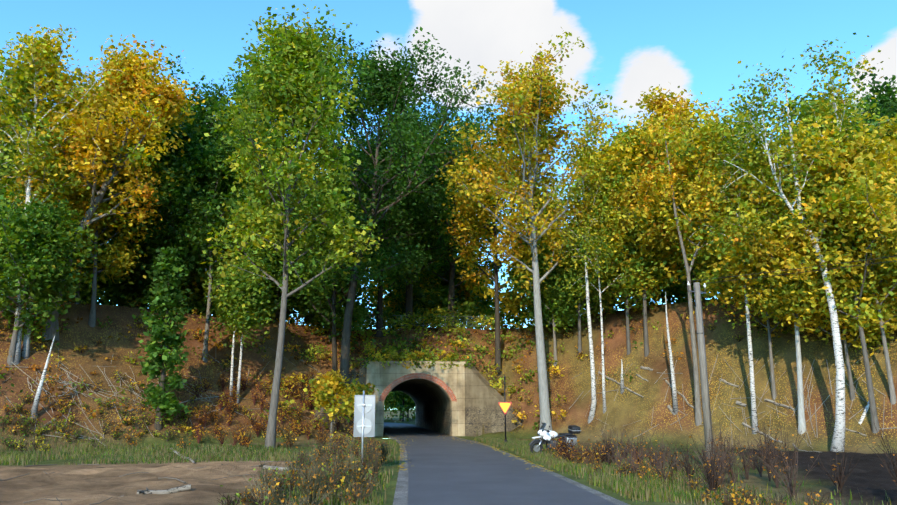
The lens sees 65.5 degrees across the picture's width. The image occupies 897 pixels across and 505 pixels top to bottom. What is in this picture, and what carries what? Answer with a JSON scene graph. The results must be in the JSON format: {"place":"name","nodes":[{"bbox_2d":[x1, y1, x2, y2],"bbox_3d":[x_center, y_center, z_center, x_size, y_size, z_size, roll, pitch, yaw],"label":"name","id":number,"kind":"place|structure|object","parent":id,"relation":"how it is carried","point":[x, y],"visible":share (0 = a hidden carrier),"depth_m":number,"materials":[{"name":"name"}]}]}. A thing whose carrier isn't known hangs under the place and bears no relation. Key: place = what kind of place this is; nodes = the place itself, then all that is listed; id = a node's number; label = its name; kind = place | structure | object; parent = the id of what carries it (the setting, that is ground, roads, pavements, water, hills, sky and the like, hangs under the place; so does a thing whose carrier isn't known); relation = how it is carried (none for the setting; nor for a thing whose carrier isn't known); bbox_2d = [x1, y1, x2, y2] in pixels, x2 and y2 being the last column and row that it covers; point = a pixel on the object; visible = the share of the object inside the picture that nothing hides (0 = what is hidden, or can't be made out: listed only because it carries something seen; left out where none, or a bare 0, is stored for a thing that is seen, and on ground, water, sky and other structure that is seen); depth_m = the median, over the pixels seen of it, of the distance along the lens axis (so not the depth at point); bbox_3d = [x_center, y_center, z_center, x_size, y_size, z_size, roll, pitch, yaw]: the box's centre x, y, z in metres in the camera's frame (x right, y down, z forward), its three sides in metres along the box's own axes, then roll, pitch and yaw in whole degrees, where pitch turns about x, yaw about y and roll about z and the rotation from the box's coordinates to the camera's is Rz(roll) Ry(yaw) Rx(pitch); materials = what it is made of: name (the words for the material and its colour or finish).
{"place":"outdoors","nodes":[
{"label":"outdoors","id":0,"kind":"place"},
{"bbox_2d":[0,282,896,504],"bbox_3d":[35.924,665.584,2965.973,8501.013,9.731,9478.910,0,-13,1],"label":"ground","id":1,"kind":"structure","parent":0,"point":[868,480],"depth_m":42.31,"materials":[{"name":"brown soil"}]},
{"bbox_2d":[0,126,29,268],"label":"tree","id":2,"kind":"object","parent":1,"relation":"on","point":[4,169],"depth_m":54.18,"materials":[{"name":"green plant"}]},
{"bbox_2d":[30,336,54,419],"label":"birch tree","id":3,"kind":"object","parent":1,"relation":"on","point":[34,409],"visible":0.92,"depth_m":38.21,"materials":[{"name":"white plant"}]},
{"bbox_2d":[0,42,96,358],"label":"birch tree","id":4,"kind":"object","parent":1,"relation":"on","point":[25,352],"visible":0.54,"depth_m":42.84,"materials":[{"name":"green plant"}]},
{"bbox_2d":[0,188,106,365],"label":"green tree","id":5,"kind":"object","parent":1,"relation":"on","point":[38,236],"visible":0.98,"depth_m":40.67,"materials":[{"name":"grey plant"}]},
{"bbox_2d":[0,155,114,250],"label":"tree","id":6,"kind":"object","parent":1,"relation":"on","point":[21,185],"depth_m":52.85,"materials":[{"name":"green plant"}]},
{"bbox_2d":[0,24,134,364],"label":"birch tree","id":7,"kind":"object","parent":1,"relation":"on","point":[41,48],"visible":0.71,"depth_m":43.24,"materials":[{"name":"yellow plant"}]},
{"bbox_2d":[13,73,156,303],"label":"tree","id":8,"kind":"object","parent":1,"relation":"on","point":[89,271],"visible":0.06,"depth_m":47.86,"materials":[{"name":"green plant"}]},
{"bbox_2d":[65,236,114,302],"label":"tree","id":9,"kind":"object","parent":1,"relation":"on","point":[86,283],"depth_m":52.66,"materials":[{"name":"green plant"}]},
{"bbox_2d":[24,140,169,326],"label":"maple tree","id":10,"kind":"object","parent":1,"relation":"on","point":[99,232],"visible":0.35,"depth_m":46.67,"materials":[{"name":"orange plant"}]},
{"bbox_2d":[26,34,204,340],"bbox_3d":[-21.945,-4.822,45.243,10.893,21.097,11.397,0,-13,1],"label":"maple tree","id":11,"kind":"object","parent":1,"relation":"on","point":[137,91],"visible":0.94,"depth_m":44.74,"materials":[{"name":"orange plant"}]},
{"bbox_2d":[97,247,148,306],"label":"tree","id":12,"kind":"object","parent":1,"relation":"on","point":[119,303],"visible":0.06,"depth_m":54.51,"materials":[{"name":"green plant"}]},
{"bbox_2d":[107,230,154,301],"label":"tree","id":13,"kind":"object","parent":1,"relation":"on","point":[132,285],"visible":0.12,"depth_m":53.94,"materials":[{"name":"green plant"}]},
{"bbox_2d":[0,457,290,504],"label":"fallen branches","id":14,"kind":"object","parent":1,"relation":"on","point":[175,489],"visible":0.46,"depth_m":17.64,"materials":[{"name":"brown wood"}]},
{"bbox_2d":[130,246,192,430],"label":"ivy tree","id":15,"kind":"object","parent":1,"relation":"on","point":[167,292],"visible":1,"depth_m":42.68,"materials":[{"name":"green plant"}]},
{"bbox_2d":[104,105,237,310],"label":"tree","id":16,"kind":"object","parent":1,"relation":"on","point":[194,131],"visible":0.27,"depth_m":50.77,"materials":[{"name":"green plant"}]},
{"bbox_2d":[139,221,206,295],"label":"tree","id":17,"kind":"object","parent":1,"relation":"on","point":[182,281],"visible":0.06,"depth_m":54.84,"materials":[{"name":"green plant"}]},
{"bbox_2d":[0,358,367,451],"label":"slope shrubs","id":18,"kind":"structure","parent":1,"relation":"on","point":[204,415],"depth_m":41.66,"materials":[{"name":"green plant"}]},
{"bbox_2d":[191,281,215,312],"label":"tree","id":19,"kind":"object","parent":1,"relation":"on","point":[201,288],"visible":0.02,"depth_m":60.58,"materials":[{"name":"green plant"}]},
{"bbox_2d":[124,53,286,313],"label":"oak tree","id":20,"kind":"object","parent":1,"relation":"on","point":[208,104],"visible":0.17,"depth_m":60.30,"materials":[{"name":"green plant"}]},
{"bbox_2d":[126,106,298,361],"bbox_3d":[-16.915,-0.810,51.072,13.084,17.753,10.594,0,-13,1],"label":"green tree","id":21,"kind":"object","parent":1,"relation":"on","point":[208,171],"visible":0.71,"depth_m":49.94,"materials":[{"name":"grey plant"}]},
{"bbox_2d":[184,200,254,316],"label":"tree","id":22,"kind":"object","parent":1,"relation":"on","point":[215,259],"visible":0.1,"depth_m":54.11,"materials":[{"name":"green plant"}]},
{"bbox_2d":[194,260,274,402],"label":"birch tree","id":23,"kind":"object","parent":1,"relation":"on","point":[227,299],"visible":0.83,"depth_m":47.60,"materials":[{"name":"green plant"}]},
{"bbox_2d":[201,247,282,317],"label":"tree","id":24,"kind":"object","parent":1,"relation":"on","point":[267,308],"visible":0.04,"depth_m":58.73,"materials":[{"name":"green plant"}]},
{"bbox_2d":[203,252,281,402],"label":"birch tree","id":25,"kind":"object","parent":1,"relation":"on","point":[248,327],"visible":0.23,"depth_m":48.23,"materials":[{"name":"green plant"}]},
{"bbox_2d":[209,64,290,211],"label":"green tree","id":26,"kind":"object","parent":1,"relation":"on","point":[241,82],"visible":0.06,"depth_m":63.14,"materials":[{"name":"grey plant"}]},
{"bbox_2d":[262,284,294,321],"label":"tree","id":27,"kind":"object","parent":1,"relation":"on","point":[288,311],"visible":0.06,"depth_m":60.85,"materials":[{"name":"green plant"}]},
{"bbox_2d":[238,177,329,320],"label":"tree","id":28,"kind":"object","parent":1,"relation":"on","point":[279,275],"visible":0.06,"depth_m":58.53,"materials":[{"name":"green plant"}]},
{"bbox_2d":[271,273,308,319],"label":"tree","id":29,"kind":"object","parent":1,"relation":"on","point":[302,303],"visible":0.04,"depth_m":62.50,"materials":[{"name":"green plant"}]},
{"bbox_2d":[200,4,382,448],"bbox_3d":[-9.157,-2.262,38.532,11.197,26.193,11.494,0,-13,1],"label":"ash tree","id":30,"kind":"object","parent":1,"relation":"on","point":[293,74],"visible":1,"depth_m":38.86,"materials":[{"name":"green plant"}]},
{"bbox_2d":[290,262,344,323],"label":"tree","id":31,"kind":"object","parent":1,"relation":"on","point":[304,306],"depth_m":63.34,"materials":[{"name":"green plant"}]},
{"bbox_2d":[300,369,362,440],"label":"tree sapling","id":32,"kind":"object","parent":1,"relation":"on","point":[330,385],"visible":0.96,"depth_m":46.47,"materials":[{"name":"yellow plant"}]},
{"bbox_2d":[296,270,376,341],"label":"tree","id":33,"kind":"object","parent":1,"relation":"on","point":[339,307],"visible":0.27,"depth_m":58.99,"materials":[{"name":"green plant"}]},
{"bbox_2d":[295,132,377,287],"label":"tree","id":34,"kind":"object","parent":1,"relation":"on","point":[337,186],"depth_m":74.77,"materials":[{"name":"green plant"}]},
{"bbox_2d":[267,170,409,386],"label":"oak tree","id":35,"kind":"object","parent":1,"relation":"on","point":[333,275],"visible":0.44,"depth_m":54.49,"materials":[{"name":"green plant"}]},
{"bbox_2d":[343,378,380,419],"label":"tree sapling","id":36,"kind":"object","parent":1,"relation":"on","point":[358,388],"visible":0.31,"depth_m":50.04,"materials":[{"name":"green plant"}]},
{"bbox_2d":[353,391,375,465],"bbox_3d":[-2.866,6.182,23.624,0.720,2.940,0.098,-1,-13,5],"label":"road sign","id":37,"kind":"object","parent":1,"relation":"on","point":[364,415],"visible":0.96,"depth_m":23.78,"materials":[{"name":"grey metal"}]},
{"bbox_2d":[233,25,510,406],"bbox_3d":[-6.614,-3.370,55.154,19.225,30.379,23.610,9,-16,-35],"label":"oak tree","id":38,"kind":"object","parent":1,"relation":"on","point":[388,88],"visible":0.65,"depth_m":54.71,"materials":[{"name":"green plant"}]},
{"bbox_2d":[355,264,392,304],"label":"tree","id":39,"kind":"object","parent":1,"relation":"on","point":[386,286],"depth_m":85.15,"materials":[{"name":"green plant"}]},
{"bbox_2d":[306,136,461,336],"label":"oak tree","id":40,"kind":"object","parent":1,"relation":"on","point":[397,277],"visible":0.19,"depth_m":61.81,"materials":[{"name":"green plant"}]},
{"bbox_2d":[384,395,396,410],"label":"tree","id":41,"kind":"object","parent":1,"relation":"on","point":[388,402],"visible":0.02,"depth_m":134.07,"materials":[{"name":"green plant"}]},
{"bbox_2d":[271,313,510,328],"bbox_3d":[-5.251,6.337,62.870,22.070,1.400,0.070,2,-13,-7],"label":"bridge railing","id":42,"kind":"object","parent":1,"relation":"on","point":[416,321],"visible":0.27,"depth_m":63.26,"materials":[{"name":"green"}]},
{"bbox_2d":[1,293,787,442],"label":"slope brush","id":43,"kind":"object","parent":1,"relation":"on","point":[738,339],"visible":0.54,"depth_m":48.97,"materials":[{"name":"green plant"}]},
{"bbox_2d":[372,289,417,328],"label":"tree","id":44,"kind":"object","parent":1,"relation":"on","point":[394,302],"visible":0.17,"depth_m":70.96,"materials":[{"name":"green plant"}]},
{"bbox_2d":[383,428,407,504],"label":"road shoulder","id":45,"kind":"object","parent":1,"relation":"on","point":[401,494],"visible":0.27,"depth_m":20.20},
{"bbox_2d":[384,392,415,422],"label":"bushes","id":46,"kind":"object","parent":1,"relation":"on","point":[401,417],"visible":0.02,"depth_m":123.50,"materials":[{"name":"green plant"}]},
{"bbox_2d":[391,397,410,420],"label":"tree","id":47,"kind":"object","parent":1,"relation":"on","point":[393,401],"depth_m":131.37,"materials":[{"name":"green plant"}]},
{"bbox_2d":[387,391,415,420],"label":"tree","id":48,"kind":"object","parent":1,"relation":"on","point":[398,395],"visible":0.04,"depth_m":123.68,"materials":[{"name":"green plant"}]},
{"bbox_2d":[299,302,527,375],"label":"shrubs","id":49,"kind":"object","parent":1,"relation":"on","point":[405,320],"visible":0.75,"depth_m":59.80,"materials":[{"name":"green plant"}]},
{"bbox_2d":[0,294,827,437],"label":"shrubs","id":50,"kind":"object","parent":1,"relation":"on","point":[140,373],"visible":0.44,"depth_m":47.07,"materials":[{"name":"green plant"}]},
{"bbox_2d":[260,323,569,435],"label":"shrubs","id":51,"kind":"object","parent":1,"relation":"on","point":[512,390],"visible":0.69,"depth_m":52.50,"materials":[{"name":"plant"}]},
{"bbox_2d":[313,361,522,436],"bbox_3d":[-4.848,15.601,72.707,16.302,5.950,45.400,2,-13,-7],"label":"tunnel portal","id":52,"kind":"object","parent":1,"relation":"on","point":[462,400],"visible":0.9,"depth_m":54.52,"materials":[{"name":"concrete"}]},
{"bbox_2d":[356,347,474,371],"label":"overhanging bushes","id":53,"kind":"object","parent":52,"relation":"on","point":[454,356],"visible":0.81,"depth_m":54.98,"materials":[{"name":"green plant"}]},
{"bbox_2d":[342,99,497,328],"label":"oak tree","id":54,"kind":"object","parent":1,"relation":"on","point":[409,301],"visible":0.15,"depth_m":64.15,"materials":[{"name":"green plant"}]},
{"bbox_2d":[378,151,471,326],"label":"tree","id":55,"kind":"object","parent":1,"relation":"on","point":[413,246],"visible":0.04,"depth_m":71.83,"materials":[{"name":"green plant"}]},
{"bbox_2d":[396,267,458,326],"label":"tree","id":56,"kind":"object","parent":1,"relation":"on","point":[428,284],"visible":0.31,"depth_m":70.47,"materials":[{"name":"green plant"}]},
{"bbox_2d":[0,421,890,504],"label":"grass","id":57,"kind":"structure","parent":1,"relation":"on","point":[632,486],"depth_m":26.92,"materials":[{"name":"green plant"}]},
{"bbox_2d":[1,239,895,329],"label":"shrubs","id":58,"kind":"object","parent":1,"relation":"on","point":[444,299],"visible":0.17,"depth_m":58.30,"materials":[{"name":"green plant"}]},
{"bbox_2d":[389,195,507,299],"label":"tree","id":59,"kind":"object","parent":1,"relation":"on","point":[492,281],"visible":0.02,"depth_m":76.66,"materials":[{"name":"green plant"}]},
{"bbox_2d":[3,342,896,463],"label":"shrubs","id":60,"kind":"object","parent":1,"relation":"on","point":[866,407],"visible":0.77,"depth_m":40.73,"materials":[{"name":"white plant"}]},
{"bbox_2d":[434,257,492,317],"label":"tree","id":61,"kind":"object","parent":1,"relation":"on","point":[447,283],"visible":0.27,"depth_m":72.43,"materials":[{"name":"green plant"}]},
{"bbox_2d":[388,99,541,327],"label":"oak tree","id":62,"kind":"object","parent":1,"relation":"on","point":[451,280],"visible":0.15,"depth_m":66.84,"materials":[{"name":"green plant"}]},
{"bbox_2d":[444,266,502,328],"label":"tree","id":63,"kind":"object","parent":1,"relation":"on","point":[473,287],"visible":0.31,"depth_m":71.15,"materials":[{"name":"green plant"}]},
{"bbox_2d":[440,123,567,375],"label":"mixed tree","id":64,"kind":"object","parent":1,"relation":"on","point":[470,229],"visible":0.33,"depth_m":59.13,"materials":[{"name":"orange plant"}]},
{"bbox_2d":[498,374,511,441],"bbox_3d":[3.405,9.497,41.905,0.810,4.320,0.200,-2,-13,8],"label":"road sign","id":65,"kind":"object","parent":1,"relation":"on","point":[504,405],"visible":0.98,"depth_m":41.89,"materials":[{"name":"yellow metal"}]},
{"bbox_2d":[484,243,547,324],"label":"tree","id":66,"kind":"object","parent":1,"relation":"on","point":[507,299],"visible":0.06,"depth_m":58.76,"materials":[{"name":"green plant"}]},
{"bbox_2d":[404,423,628,504],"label":"road shoulder","id":67,"kind":"object","parent":1,"relation":"on","point":[602,495],"visible":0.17,"depth_m":20.19},
{"bbox_2d":[217,435,831,504],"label":"shrubs","id":68,"kind":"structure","parent":1,"relation":"on","point":[271,484],"depth_m":16.34,"materials":[{"name":"green plant"}]},
{"bbox_2d":[483,185,572,296],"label":"tree","id":69,"kind":"object","parent":1,"relation":"on","point":[555,208],"depth_m":68.05,"materials":[{"name":"orange plant"}]},
{"bbox_2d":[432,27,632,439],"bbox_3d":[6.122,-0.782,51.843,14.512,29.084,16.981,3,-13,-13],"label":"maple tree","id":70,"kind":"object","parent":1,"relation":"on","point":[534,102],"visible":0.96,"depth_m":51.18,"materials":[{"name":"yellow plant"}]},
{"bbox_2d":[502,239,594,365],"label":"green tree","id":71,"kind":"object","parent":1,"relation":"on","point":[554,316],"visible":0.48,"depth_m":53.85,"materials":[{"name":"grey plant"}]},
{"bbox_2d":[529,422,580,452],"bbox_3d":[4.802,8.488,31.751,2.427,1.436,0.960,3,-4,-15],"label":"motorcycle","id":72,"kind":"object","parent":1,"relation":"on","point":[544,435],"visible":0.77,"depth_m":31.55,"materials":[{"name":"white metal"}]},
{"bbox_2d":[530,133,634,422],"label":"birch tree","id":73,"kind":"object","parent":1,"relation":"on","point":[585,152],"visible":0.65,"depth_m":49.85,"materials":[{"name":"green plant"}]},
{"bbox_2d":[538,224,634,357],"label":"green tree","id":74,"kind":"object","parent":1,"relation":"on","point":[596,301],"visible":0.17,"depth_m":52.40,"materials":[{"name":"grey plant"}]},
{"bbox_2d":[543,183,656,412],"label":"birch tree","id":75,"kind":"object","parent":1,"relation":"on","point":[601,252],"visible":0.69,"depth_m":49.15,"materials":[{"name":"green plant"}]},
{"bbox_2d":[620,359,624,393],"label":"birch tree","id":76,"kind":"object","parent":1,"relation":"on","point":[622,388],"visible":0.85,"depth_m":47.38,"materials":[{"name":"white plant"}]},
{"bbox_2d":[571,116,693,356],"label":"maple tree","id":77,"kind":"object","parent":1,"relation":"on","point":[619,150],"visible":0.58,"depth_m":48.78,"materials":[{"name":"yellow plant"}]},
{"bbox_2d":[579,206,688,354],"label":"mixed tree","id":78,"kind":"object","parent":1,"relation":"on","point":[648,282],"visible":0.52,"depth_m":49.34,"materials":[{"name":"green plant"}]},
{"bbox_2d":[589,125,700,266],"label":"tree","id":79,"kind":"object","parent":1,"relation":"on","point":[621,128],"depth_m":59.49,"materials":[{"name":"yellow plant"}]},
{"bbox_2d":[602,84,738,283],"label":"tree","id":80,"kind":"object","parent":1,"relation":"on","point":[663,106],"visible":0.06,"depth_m":60.14,"materials":[{"name":"yellow plant"}]},
{"bbox_2d":[665,292,678,414],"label":"birch tree","id":81,"kind":"object","parent":1,"relation":"on","point":[675,401],"visible":0.98,"depth_m":43.95,"materials":[{"name":"white plant"}]},
{"bbox_2d":[650,243,707,302],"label":"tree","id":82,"kind":"object","parent":1,"relation":"on","point":[679,285],"visible":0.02,"depth_m":56.23,"materials":[{"name":"green plant"}]},
{"bbox_2d":[624,187,735,308],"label":"tree","id":83,"kind":"object","parent":1,"relation":"on","point":[683,271],"visible":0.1,"depth_m":47.66,"materials":[{"name":"green plant"}]},
{"bbox_2d":[610,88,757,425],"bbox_3d":[15.847,-0.222,43.593,9.256,21.883,9.168,4,-13,-17],"label":"maple tree","id":84,"kind":"object","parent":1,"relation":"on","point":[695,151],"visible":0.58,"depth_m":44.65,"materials":[{"name":"yellow plant"}]},
{"bbox_2d":[687,281,715,466],"bbox_3d":[9.345,4.692,25.461,0.935,7.320,0.327,6,-14,-27],"label":"trunk","id":85,"kind":"object","parent":1,"relation":"on","point":[706,408],"visible":0.88,"depth_m":25.48,"materials":[{"name":"grey wood"}]},
{"bbox_2d":[547,421,896,500],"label":"bare shrubs","id":86,"kind":"object","parent":1,"relation":"on","point":[770,457],"visible":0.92,"depth_m":20.01,"materials":[{"name":"brown plant"}]},
{"bbox_2d":[676,89,807,433],"bbox_3d":[17.547,0.369,41.623,7.076,20.708,8.311,0,-13,1],"label":"birch tree","id":87,"kind":"object","parent":1,"relation":"on","point":[719,162],"visible":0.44,"depth_m":41.73,"materials":[{"name":"green plant"}]},
{"bbox_2d":[675,190,818,399],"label":"mixed tree","id":88,"kind":"object","parent":1,"relation":"on","point":[726,252],"visible":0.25,"depth_m":40.38,"materials":[{"name":"green plant"}]},
{"bbox_2d":[705,115,852,433],"bbox_3d":[18.576,0.959,38.732,11.481,18.073,9.222,7,-14,-28],"label":"birch tree","id":89,"kind":"object","parent":1,"relation":"on","point":[791,221],"visible":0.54,"depth_m":37.63,"materials":[{"name":"yellow plant"}]},
{"bbox_2d":[711,32,896,451],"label":"birch tree","id":90,"kind":"object","parent":1,"relation":"on","point":[838,442],"visible":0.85,"depth_m":37.58,"materials":[{"name":"green plant"}]},
{"bbox_2d":[750,231,896,400],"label":"maple tree","id":91,"kind":"object","parent":1,"relation":"on","point":[867,323],"visible":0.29,"depth_m":37.10,"materials":[{"name":"yellow plant"}]},
{"bbox_2d":[751,101,896,432],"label":"maple tree","id":92,"kind":"object","parent":1,"relation":"on","point":[868,163],"visible":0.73,"depth_m":36.02,"materials":[{"name":"yellow plant"}]},
{"bbox_2d":[770,88,895,162],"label":"tree","id":93,"kind":"object","parent":1,"relation":"on","point":[803,114],"visible":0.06,"depth_m":51.31,"materials":[{"name":"green plant"}]},
{"bbox_2d":[771,113,896,150],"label":"tree","id":94,"kind":"object","parent":1,"relation":"on","point":[892,132],"visible":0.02,"depth_m":54.57,"materials":[{"name":"green plant"}]},
{"bbox_2d":[780,84,895,148],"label":"oak tree","id":95,"kind":"object","parent":1,"relation":"on","point":[857,101],"visible":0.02,"depth_m":71.20,"materials":[{"name":"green plant"}]},
{"bbox_2d":[790,161,896,404],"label":"maple tree","id":96,"kind":"object","parent":1,"relation":"on","point":[829,258],"visible":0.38,"depth_m":35.86,"materials":[{"name":"yellow plant"}]},
{"bbox_2d":[852,67,896,129],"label":"tree","id":97,"kind":"object","parent":1,"relation":"on","point":[885,105],"visible":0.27,"depth_m":62.90,"materials":[{"name":"green plant"}]},
{"bbox_2d":[868,115,896,198],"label":"tree","id":98,"kind":"object","parent":1,"relation":"on","point":[890,138],"visible":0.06,"depth_m":54.32,"materials":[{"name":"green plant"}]},
{"bbox_2d":[877,144,896,199],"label":"tree","id":99,"kind":"object","parent":1,"relation":"on","point":[888,168],"depth_m":42.60,"materials":[{"name":"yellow plant"}]},
{"bbox_2d":[0,0,896,438],"label":"sky","id":100,"kind":"structure","parent":0,"point":[631,47],"materials":[{"name":"blue"}]},
{"bbox_2d":[383,422,616,504],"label":"road","id":101,"kind":"structure","parent":0,"point":[448,470],"depth_m":20.97,"materials":[{"name":"grey asphalt"}]},
{"bbox_2d":[394,434,550,470],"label":"road leaf litter","id":102,"kind":"object","parent":101,"relation":"on","point":[399,458],"visible":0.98,"depth_m":30.21,"materials":[{"name":"brown plant"}]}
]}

